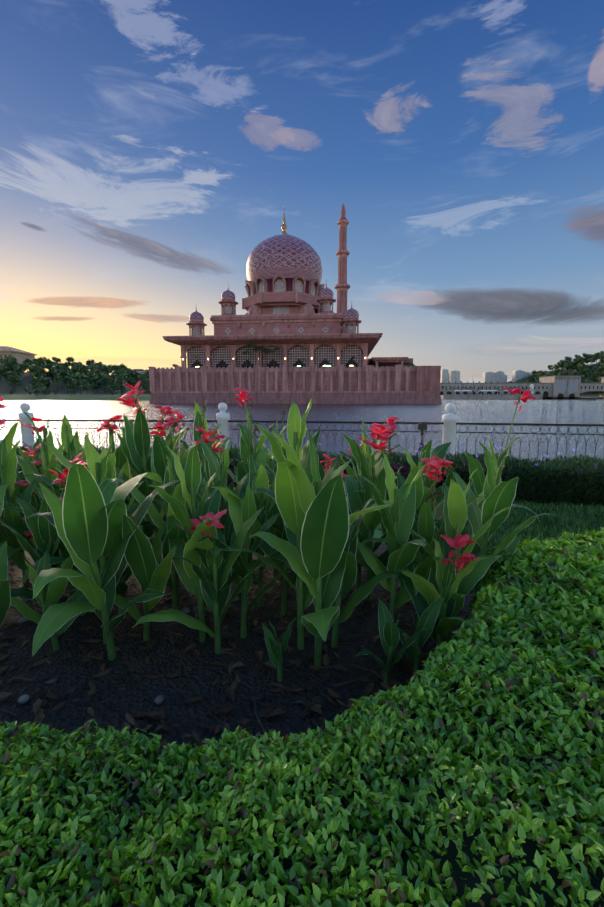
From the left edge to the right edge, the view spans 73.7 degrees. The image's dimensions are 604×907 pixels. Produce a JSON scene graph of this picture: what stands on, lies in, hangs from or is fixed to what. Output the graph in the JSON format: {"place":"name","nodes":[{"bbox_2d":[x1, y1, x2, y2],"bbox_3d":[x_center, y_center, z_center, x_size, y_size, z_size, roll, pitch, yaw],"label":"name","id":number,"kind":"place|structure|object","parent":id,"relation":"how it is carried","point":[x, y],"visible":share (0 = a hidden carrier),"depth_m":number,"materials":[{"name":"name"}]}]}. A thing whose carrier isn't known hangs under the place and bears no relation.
{"place":"outdoors","nodes":[
{"label":"outdoors","id":0,"kind":"place"},
{"bbox_2d":[0,346,36,368],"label":"hilltop building","id":1,"kind":"structure","parent":0,"point":[19,355],"depth_m":686.95,"materials":[{"name":"stone"}]},
{"bbox_2d":[0,372,151,399],"bbox_3d":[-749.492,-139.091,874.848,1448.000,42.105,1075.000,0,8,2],"label":"shore hill","id":2,"kind":"structure","parent":0,"point":[6,388],"depth_m":420.42,"materials":[{"name":"green plant"}]},
{"bbox_2d":[0,365,7,385],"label":"tree","id":3,"kind":"object","parent":2,"relation":"on","point":[3,370],"visible":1,"depth_m":467.23,"materials":[{"name":"green plant"}]},
{"bbox_2d":[2,357,15,368],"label":"tree","id":4,"kind":"object","parent":2,"relation":"on","point":[6,361],"visible":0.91,"depth_m":531.38,"materials":[{"name":"green plant"}]},
{"bbox_2d":[2,371,16,384],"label":"tree","id":5,"kind":"object","parent":2,"relation":"on","point":[10,374],"visible":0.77,"depth_m":473.81,"materials":[{"name":"green plant"}]},
{"bbox_2d":[5,355,18,364],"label":"tree","id":6,"kind":"object","parent":2,"relation":"on","point":[14,361],"visible":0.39,"depth_m":568.31,"materials":[{"name":"green plant"}]},
{"bbox_2d":[7,375,20,392],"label":"tree","id":7,"kind":"object","parent":2,"relation":"on","point":[14,379],"visible":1,"depth_m":420.83,"materials":[{"name":"green plant"}]},
{"bbox_2d":[12,365,23,375],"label":"tree","id":8,"kind":"object","parent":2,"relation":"on","point":[17,369],"visible":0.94,"depth_m":494.47,"materials":[{"name":"green plant"}]},
{"bbox_2d":[18,363,26,374],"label":"tree","id":9,"kind":"object","parent":2,"relation":"on","point":[23,364],"visible":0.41,"depth_m":544.48,"materials":[{"name":"green plant"}]},
{"bbox_2d":[26,361,34,378],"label":"tree","id":10,"kind":"object","parent":2,"relation":"on","point":[30,363],"visible":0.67,"depth_m":514.34,"materials":[{"name":"green plant"}]},
{"bbox_2d":[29,381,41,388],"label":"tree","id":11,"kind":"object","parent":2,"relation":"on","point":[33,383],"visible":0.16,"depth_m":415.77,"materials":[{"name":"green plant"}]},
{"bbox_2d":[29,364,46,377],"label":"tree","id":12,"kind":"object","parent":2,"relation":"on","point":[40,370],"visible":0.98,"depth_m":481.61,"materials":[{"name":"green plant"}]},
{"bbox_2d":[33,357,45,365],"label":"tree","id":13,"kind":"object","parent":2,"relation":"on","point":[39,362],"visible":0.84,"depth_m":560.44,"materials":[{"name":"green plant"}]},
{"bbox_2d":[33,376,47,393],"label":"tree","id":14,"kind":"object","parent":2,"relation":"on","point":[42,381],"visible":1,"depth_m":406.22,"materials":[{"name":"green plant"}]},
{"bbox_2d":[45,379,51,393],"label":"tree","id":15,"kind":"object","parent":2,"relation":"on","point":[49,383],"visible":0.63,"depth_m":417.32,"materials":[{"name":"green plant"}]},
{"bbox_2d":[44,358,53,370],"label":"tree","id":16,"kind":"object","parent":2,"relation":"on","point":[48,362],"visible":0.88,"depth_m":531.06,"materials":[{"name":"green plant"}]},
{"bbox_2d":[50,356,60,364],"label":"tree","id":17,"kind":"object","parent":2,"relation":"on","point":[55,360],"visible":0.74,"depth_m":578.97,"materials":[{"name":"green plant"}]},
{"bbox_2d":[52,374,61,388],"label":"tree","id":18,"kind":"object","parent":2,"relation":"on","point":[56,377],"visible":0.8,"depth_m":459.57,"materials":[{"name":"green plant"}]},
{"bbox_2d":[51,366,63,384],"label":"tree","id":19,"kind":"object","parent":2,"relation":"on","point":[54,368],"visible":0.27,"depth_m":483.50,"materials":[{"name":"green plant"}]},
{"bbox_2d":[57,368,73,393],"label":"tree","id":20,"kind":"object","parent":2,"relation":"on","point":[64,374],"visible":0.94,"depth_m":409.10,"materials":[{"name":"green plant"}]},
{"bbox_2d":[65,356,74,367],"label":"tree","id":21,"kind":"object","parent":2,"relation":"on","point":[70,359],"visible":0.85,"depth_m":595.59,"materials":[{"name":"green plant"}]},
{"bbox_2d":[69,381,79,393],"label":"tree","id":22,"kind":"object","parent":2,"relation":"on","point":[74,386],"visible":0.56,"depth_m":405.38,"materials":[{"name":"green plant"}]},
{"bbox_2d":[70,364,85,373],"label":"tree","id":23,"kind":"object","parent":2,"relation":"on","point":[74,369],"visible":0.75,"depth_m":512.20,"materials":[{"name":"green plant"}]},
{"bbox_2d":[71,372,87,394],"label":"tree","id":24,"kind":"object","parent":2,"relation":"on","point":[81,376],"visible":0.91,"depth_m":384.76,"materials":[{"name":"green plant"}]},
{"bbox_2d":[80,380,89,394],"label":"tree","id":25,"kind":"object","parent":2,"relation":"on","point":[85,384],"visible":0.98,"depth_m":381.42,"materials":[{"name":"green plant"}]},
{"bbox_2d":[82,366,88,373],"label":"tree","id":26,"kind":"object","parent":2,"relation":"on","point":[85,369],"visible":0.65,"depth_m":522.16,"materials":[{"name":"green plant"}]},
{"bbox_2d":[86,359,94,368],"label":"tree","id":27,"kind":"object","parent":2,"relation":"on","point":[89,362],"visible":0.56,"depth_m":615.99,"materials":[{"name":"green plant"}]},
{"bbox_2d":[87,373,100,393],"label":"tree","id":28,"kind":"object","parent":2,"relation":"on","point":[92,378],"visible":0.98,"depth_m":402.98,"materials":[{"name":"green plant"}]},
{"bbox_2d":[90,364,102,371],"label":"tree","id":29,"kind":"object","parent":2,"relation":"on","point":[94,367],"visible":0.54,"depth_m":533.33,"materials":[{"name":"green plant"}]},
{"bbox_2d":[92,380,102,393],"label":"tree","id":30,"kind":"object","parent":2,"relation":"on","point":[100,383],"visible":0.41,"depth_m":414.64,"materials":[{"name":"green plant"}]},
{"bbox_2d":[98,372,108,391],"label":"tree","id":31,"kind":"object","parent":2,"relation":"on","point":[102,376],"visible":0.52,"depth_m":433.12,"materials":[{"name":"green plant"}]},
{"bbox_2d":[100,365,110,372],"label":"tree","id":32,"kind":"object","parent":2,"relation":"on","point":[105,369],"visible":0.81,"depth_m":569.85,"materials":[{"name":"green plant"}]},
{"bbox_2d":[101,375,111,385],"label":"tree","id":33,"kind":"object","parent":2,"relation":"on","point":[106,382],"visible":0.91,"depth_m":420.92,"materials":[{"name":"green plant"}]},
{"bbox_2d":[104,385,111,394],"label":"tree","id":34,"kind":"object","parent":2,"relation":"on","point":[108,387],"visible":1,"depth_m":349.51,"materials":[{"name":"green plant"}]},
{"bbox_2d":[108,378,115,384],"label":"tree","id":35,"kind":"object","parent":2,"relation":"on","point":[112,381],"visible":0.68,"depth_m":414.61,"materials":[{"name":"green plant"}]},
{"bbox_2d":[109,384,119,394],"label":"tree","id":36,"kind":"object","parent":2,"relation":"on","point":[113,387],"visible":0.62,"depth_m":381.16,"materials":[{"name":"green plant"}]},
{"bbox_2d":[112,364,119,370],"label":"tree","id":37,"kind":"object","parent":2,"relation":"on","point":[116,367],"visible":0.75,"depth_m":651.64,"materials":[{"name":"green plant"}]},
{"bbox_2d":[110,370,125,378],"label":"tree","id":38,"kind":"object","parent":2,"relation":"on","point":[113,373],"visible":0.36,"depth_m":478.77,"materials":[{"name":"green plant"}]},
{"bbox_2d":[115,380,125,394],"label":"tree","id":39,"kind":"object","parent":2,"relation":"on","point":[119,384],"visible":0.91,"depth_m":378.26,"materials":[{"name":"green plant"}]},
{"bbox_2d":[115,376,125,382],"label":"tree","id":40,"kind":"object","parent":2,"relation":"on","point":[120,378],"visible":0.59,"depth_m":460.72,"materials":[{"name":"green plant"}]},
{"bbox_2d":[116,372,126,380],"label":"tree","id":41,"kind":"object","parent":2,"relation":"on","point":[121,374],"visible":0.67,"depth_m":462.89,"materials":[{"name":"green plant"}]},
{"bbox_2d":[119,363,127,371],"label":"tree","id":42,"kind":"object","parent":2,"relation":"on","point":[122,365],"visible":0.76,"depth_m":629.68,"materials":[{"name":"green plant"}]},
{"bbox_2d":[122,370,135,377],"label":"tree","id":43,"kind":"object","parent":2,"relation":"on","point":[130,373],"visible":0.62,"depth_m":522.95,"materials":[{"name":"green plant"}]},
{"bbox_2d":[132,372,139,380],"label":"tree","id":44,"kind":"object","parent":2,"relation":"on","point":[135,374],"visible":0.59,"depth_m":509.99,"materials":[{"name":"green plant"}]},
{"bbox_2d":[133,369,146,373],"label":"hillside houses","id":45,"kind":"structure","parent":2,"relation":"on","point":[141,371],"depth_m":747.07,"materials":[{"name":"white tile"}]},
{"bbox_2d":[138,374,149,393],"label":"tree","id":46,"kind":"object","parent":2,"relation":"on","point":[145,376],"visible":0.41,"depth_m":415.20,"materials":[{"name":"green plant"}]},
{"bbox_2d":[140,383,148,394],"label":"tree","id":47,"kind":"object","parent":2,"relation":"on","point":[144,385],"visible":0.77,"depth_m":393.74,"materials":[{"name":"green plant"}]},
{"bbox_2d":[0,398,603,462],"bbox_3d":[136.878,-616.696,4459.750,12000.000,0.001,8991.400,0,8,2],"label":"lake water","id":48,"kind":"structure","parent":0,"point":[575,411],"depth_m":39.42,"materials":[{"name":"grey liquid"}]},
{"bbox_2d":[148,203,441,403],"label":"mosque","id":49,"kind":"structure","parent":48,"relation":"in","point":[290,336],"depth_m":150.82,"materials":[{"name":"stone"}]},
{"bbox_2d":[0,0,603,382],"label":"sky","id":50,"kind":"structure","parent":0,"point":[148,148],"materials":[{"name":"blue"}]},
{"bbox_2d":[27,509,598,545],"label":"lawn ground","id":51,"kind":"structure","parent":0,"point":[378,533],"depth_m":4.57,"materials":[{"name":"green plant"}]},
{"bbox_2d":[0,537,474,761],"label":"soil bed","id":52,"kind":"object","parent":51,"relation":"on","point":[174,681],"depth_m":2.20,"materials":[{"name":"brown soil"}]},
{"bbox_2d":[0,380,555,685],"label":"canna lilies","id":53,"kind":"object","parent":52,"relation":"on","point":[203,527],"visible":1,"depth_m":2.38,"materials":[{"name":"green plant"}]},
{"bbox_2d":[227,469,269,489],"bbox_3d":[-0.787,0.464,5.704,1.205,0.580,0.975,0,8,2],"label":"purple leaf shrub","id":54,"kind":"object","parent":51,"relation":"on","point":[229,480],"visible":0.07,"depth_m":5.50,"materials":[{"name":"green plant"}]},
{"bbox_2d":[0,527,603,906],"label":"ground cover hedge","id":55,"kind":"object","parent":51,"relation":"on","point":[473,776],"visible":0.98,"depth_m":1.09,"materials":[{"name":"green plant"}]},
{"bbox_2d":[12,439,603,505],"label":"hedge","id":56,"kind":"object","parent":51,"relation":"on","point":[575,479],"visible":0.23,"depth_m":5.69,"materials":[{"name":"green plant"}]},
{"bbox_2d":[319,457,357,496],"bbox_3d":[0.245,0.406,5.605,1.640,0.740,1.126,0,8,2],"label":"purple leaf shrub","id":57,"kind":"object","parent":51,"relation":"on","point":[344,470],"visible":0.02,"depth_m":5.49,"materials":[{"name":"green plant"}]},
{"bbox_2d":[390,463,435,487],"bbox_3d":[1.296,0.433,5.750,1.301,0.630,0.991,0,8,2],"label":"purple leaf shrub","id":58,"kind":"object","parent":51,"relation":"on","point":[404,471],"visible":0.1,"depth_m":5.56,"materials":[{"name":"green plant"}]},
{"bbox_2d":[415,422,427,458],"bbox_3d":[1.890,0.080,6.349,0.629,1.146,0.557,1,8,10],"label":"garden lamp","id":59,"kind":"object","parent":51,"relation":"on","point":[422,427],"visible":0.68,"depth_m":6.35,"materials":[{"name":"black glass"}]},
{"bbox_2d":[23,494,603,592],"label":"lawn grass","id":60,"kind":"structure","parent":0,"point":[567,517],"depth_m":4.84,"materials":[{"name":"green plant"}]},
{"bbox_2d":[507,364,603,397],"bbox_3d":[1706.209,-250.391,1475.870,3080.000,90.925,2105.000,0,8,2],"label":"shore hill","id":61,"kind":"structure","parent":0,"point":[594,395],"depth_m":832.42,"materials":[{"name":"green plant"}]},
{"bbox_2d":[440,369,531,382],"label":"distant apartments","id":62,"kind":"structure","parent":61,"relation":"on","point":[488,377],"depth_m":1078.00,"materials":[{"name":"grey concrete"}]},
{"bbox_2d":[440,375,603,398],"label":"bridge","id":63,"kind":"structure","parent":61,"relation":"on","point":[560,387],"depth_m":502.81,"materials":[{"name":"stone"}]},
{"bbox_2d":[531,371,538,376],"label":"tree","id":64,"kind":"object","parent":61,"relation":"on","point":[534,373],"visible":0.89,"depth_m":938.86,"materials":[{"name":"green plant"}]},
{"bbox_2d":[566,362,575,372],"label":"tree","id":65,"kind":"object","parent":61,"relation":"on","point":[571,364],"visible":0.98,"depth_m":856.11,"materials":[{"name":"green plant"}]},
{"bbox_2d":[574,369,584,374],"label":"tree","id":66,"kind":"object","parent":61,"relation":"on","point":[580,371],"visible":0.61,"depth_m":772.89,"materials":[{"name":"green plant"}]},
{"bbox_2d":[579,357,586,363],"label":"tree","id":67,"kind":"object","parent":61,"relation":"on","point":[582,359],"visible":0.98,"depth_m":866.51,"materials":[{"name":"green plant"}]},
{"bbox_2d":[582,353,589,360],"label":"tree","id":68,"kind":"object","parent":61,"relation":"on","point":[585,355],"visible":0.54,"depth_m":876.89,"materials":[{"name":"green plant"}]},
{"bbox_2d":[583,368,591,375],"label":"tree","id":69,"kind":"object","parent":61,"relation":"on","point":[586,370],"visible":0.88,"depth_m":766.64,"materials":[{"name":"green plant"}]},
{"bbox_2d":[587,354,596,364],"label":"tree","id":70,"kind":"object","parent":61,"relation":"on","point":[594,357],"visible":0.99,"depth_m":851.54,"materials":[{"name":"green plant"}]},
{"bbox_2d":[591,371,599,378],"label":"tree","id":71,"kind":"object","parent":61,"relation":"on","point":[595,375],"visible":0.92,"depth_m":735.11,"materials":[{"name":"green plant"}]},
{"bbox_2d":[594,352,600,363],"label":"tree","id":72,"kind":"object","parent":61,"relation":"on","point":[597,354],"visible":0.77,"depth_m":911.37,"materials":[{"name":"green plant"}]},
{"bbox_2d":[596,365,603,376],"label":"tree","id":73,"kind":"object","parent":61,"relation":"on","point":[600,368],"visible":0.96,"depth_m":749.28,"materials":[{"name":"green plant"}]},
{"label":"lakeside walk pavement","id":74,"kind":"structure","parent":0,"visible":0},
{"bbox_2d":[18,402,34,446],"bbox_3d":[-5.377,-0.283,7.917,0.256,1.433,0.256,0,8,2],"label":"rail post","id":75,"kind":"object","parent":74,"relation":"on","point":[27,437],"visible":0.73,"depth_m":7.81,"materials":[{"name":"paint"}]},
{"bbox_2d":[216,403,229,449],"bbox_3d":[-1.488,-0.246,7.651,0.256,1.433,0.256,0,8,2],"label":"rail post","id":76,"kind":"object","parent":74,"relation":"on","point":[222,417],"visible":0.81,"depth_m":7.52,"materials":[{"name":"paint"}]},
{"bbox_2d":[0,419,603,462],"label":"lakeside railing","id":77,"kind":"object","parent":74,"relation":"on","point":[408,423],"visible":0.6,"depth_m":7.09,"materials":[{"name":"metal"}]},
{"bbox_2d":[442,403,457,458],"bbox_3d":[2.538,-0.153,6.985,0.256,1.433,0.256,0,8,2],"label":"rail post","id":78,"kind":"object","parent":74,"relation":"on","point":[449,419],"visible":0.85,"depth_m":6.87,"materials":[{"name":"paint"}]}
]}

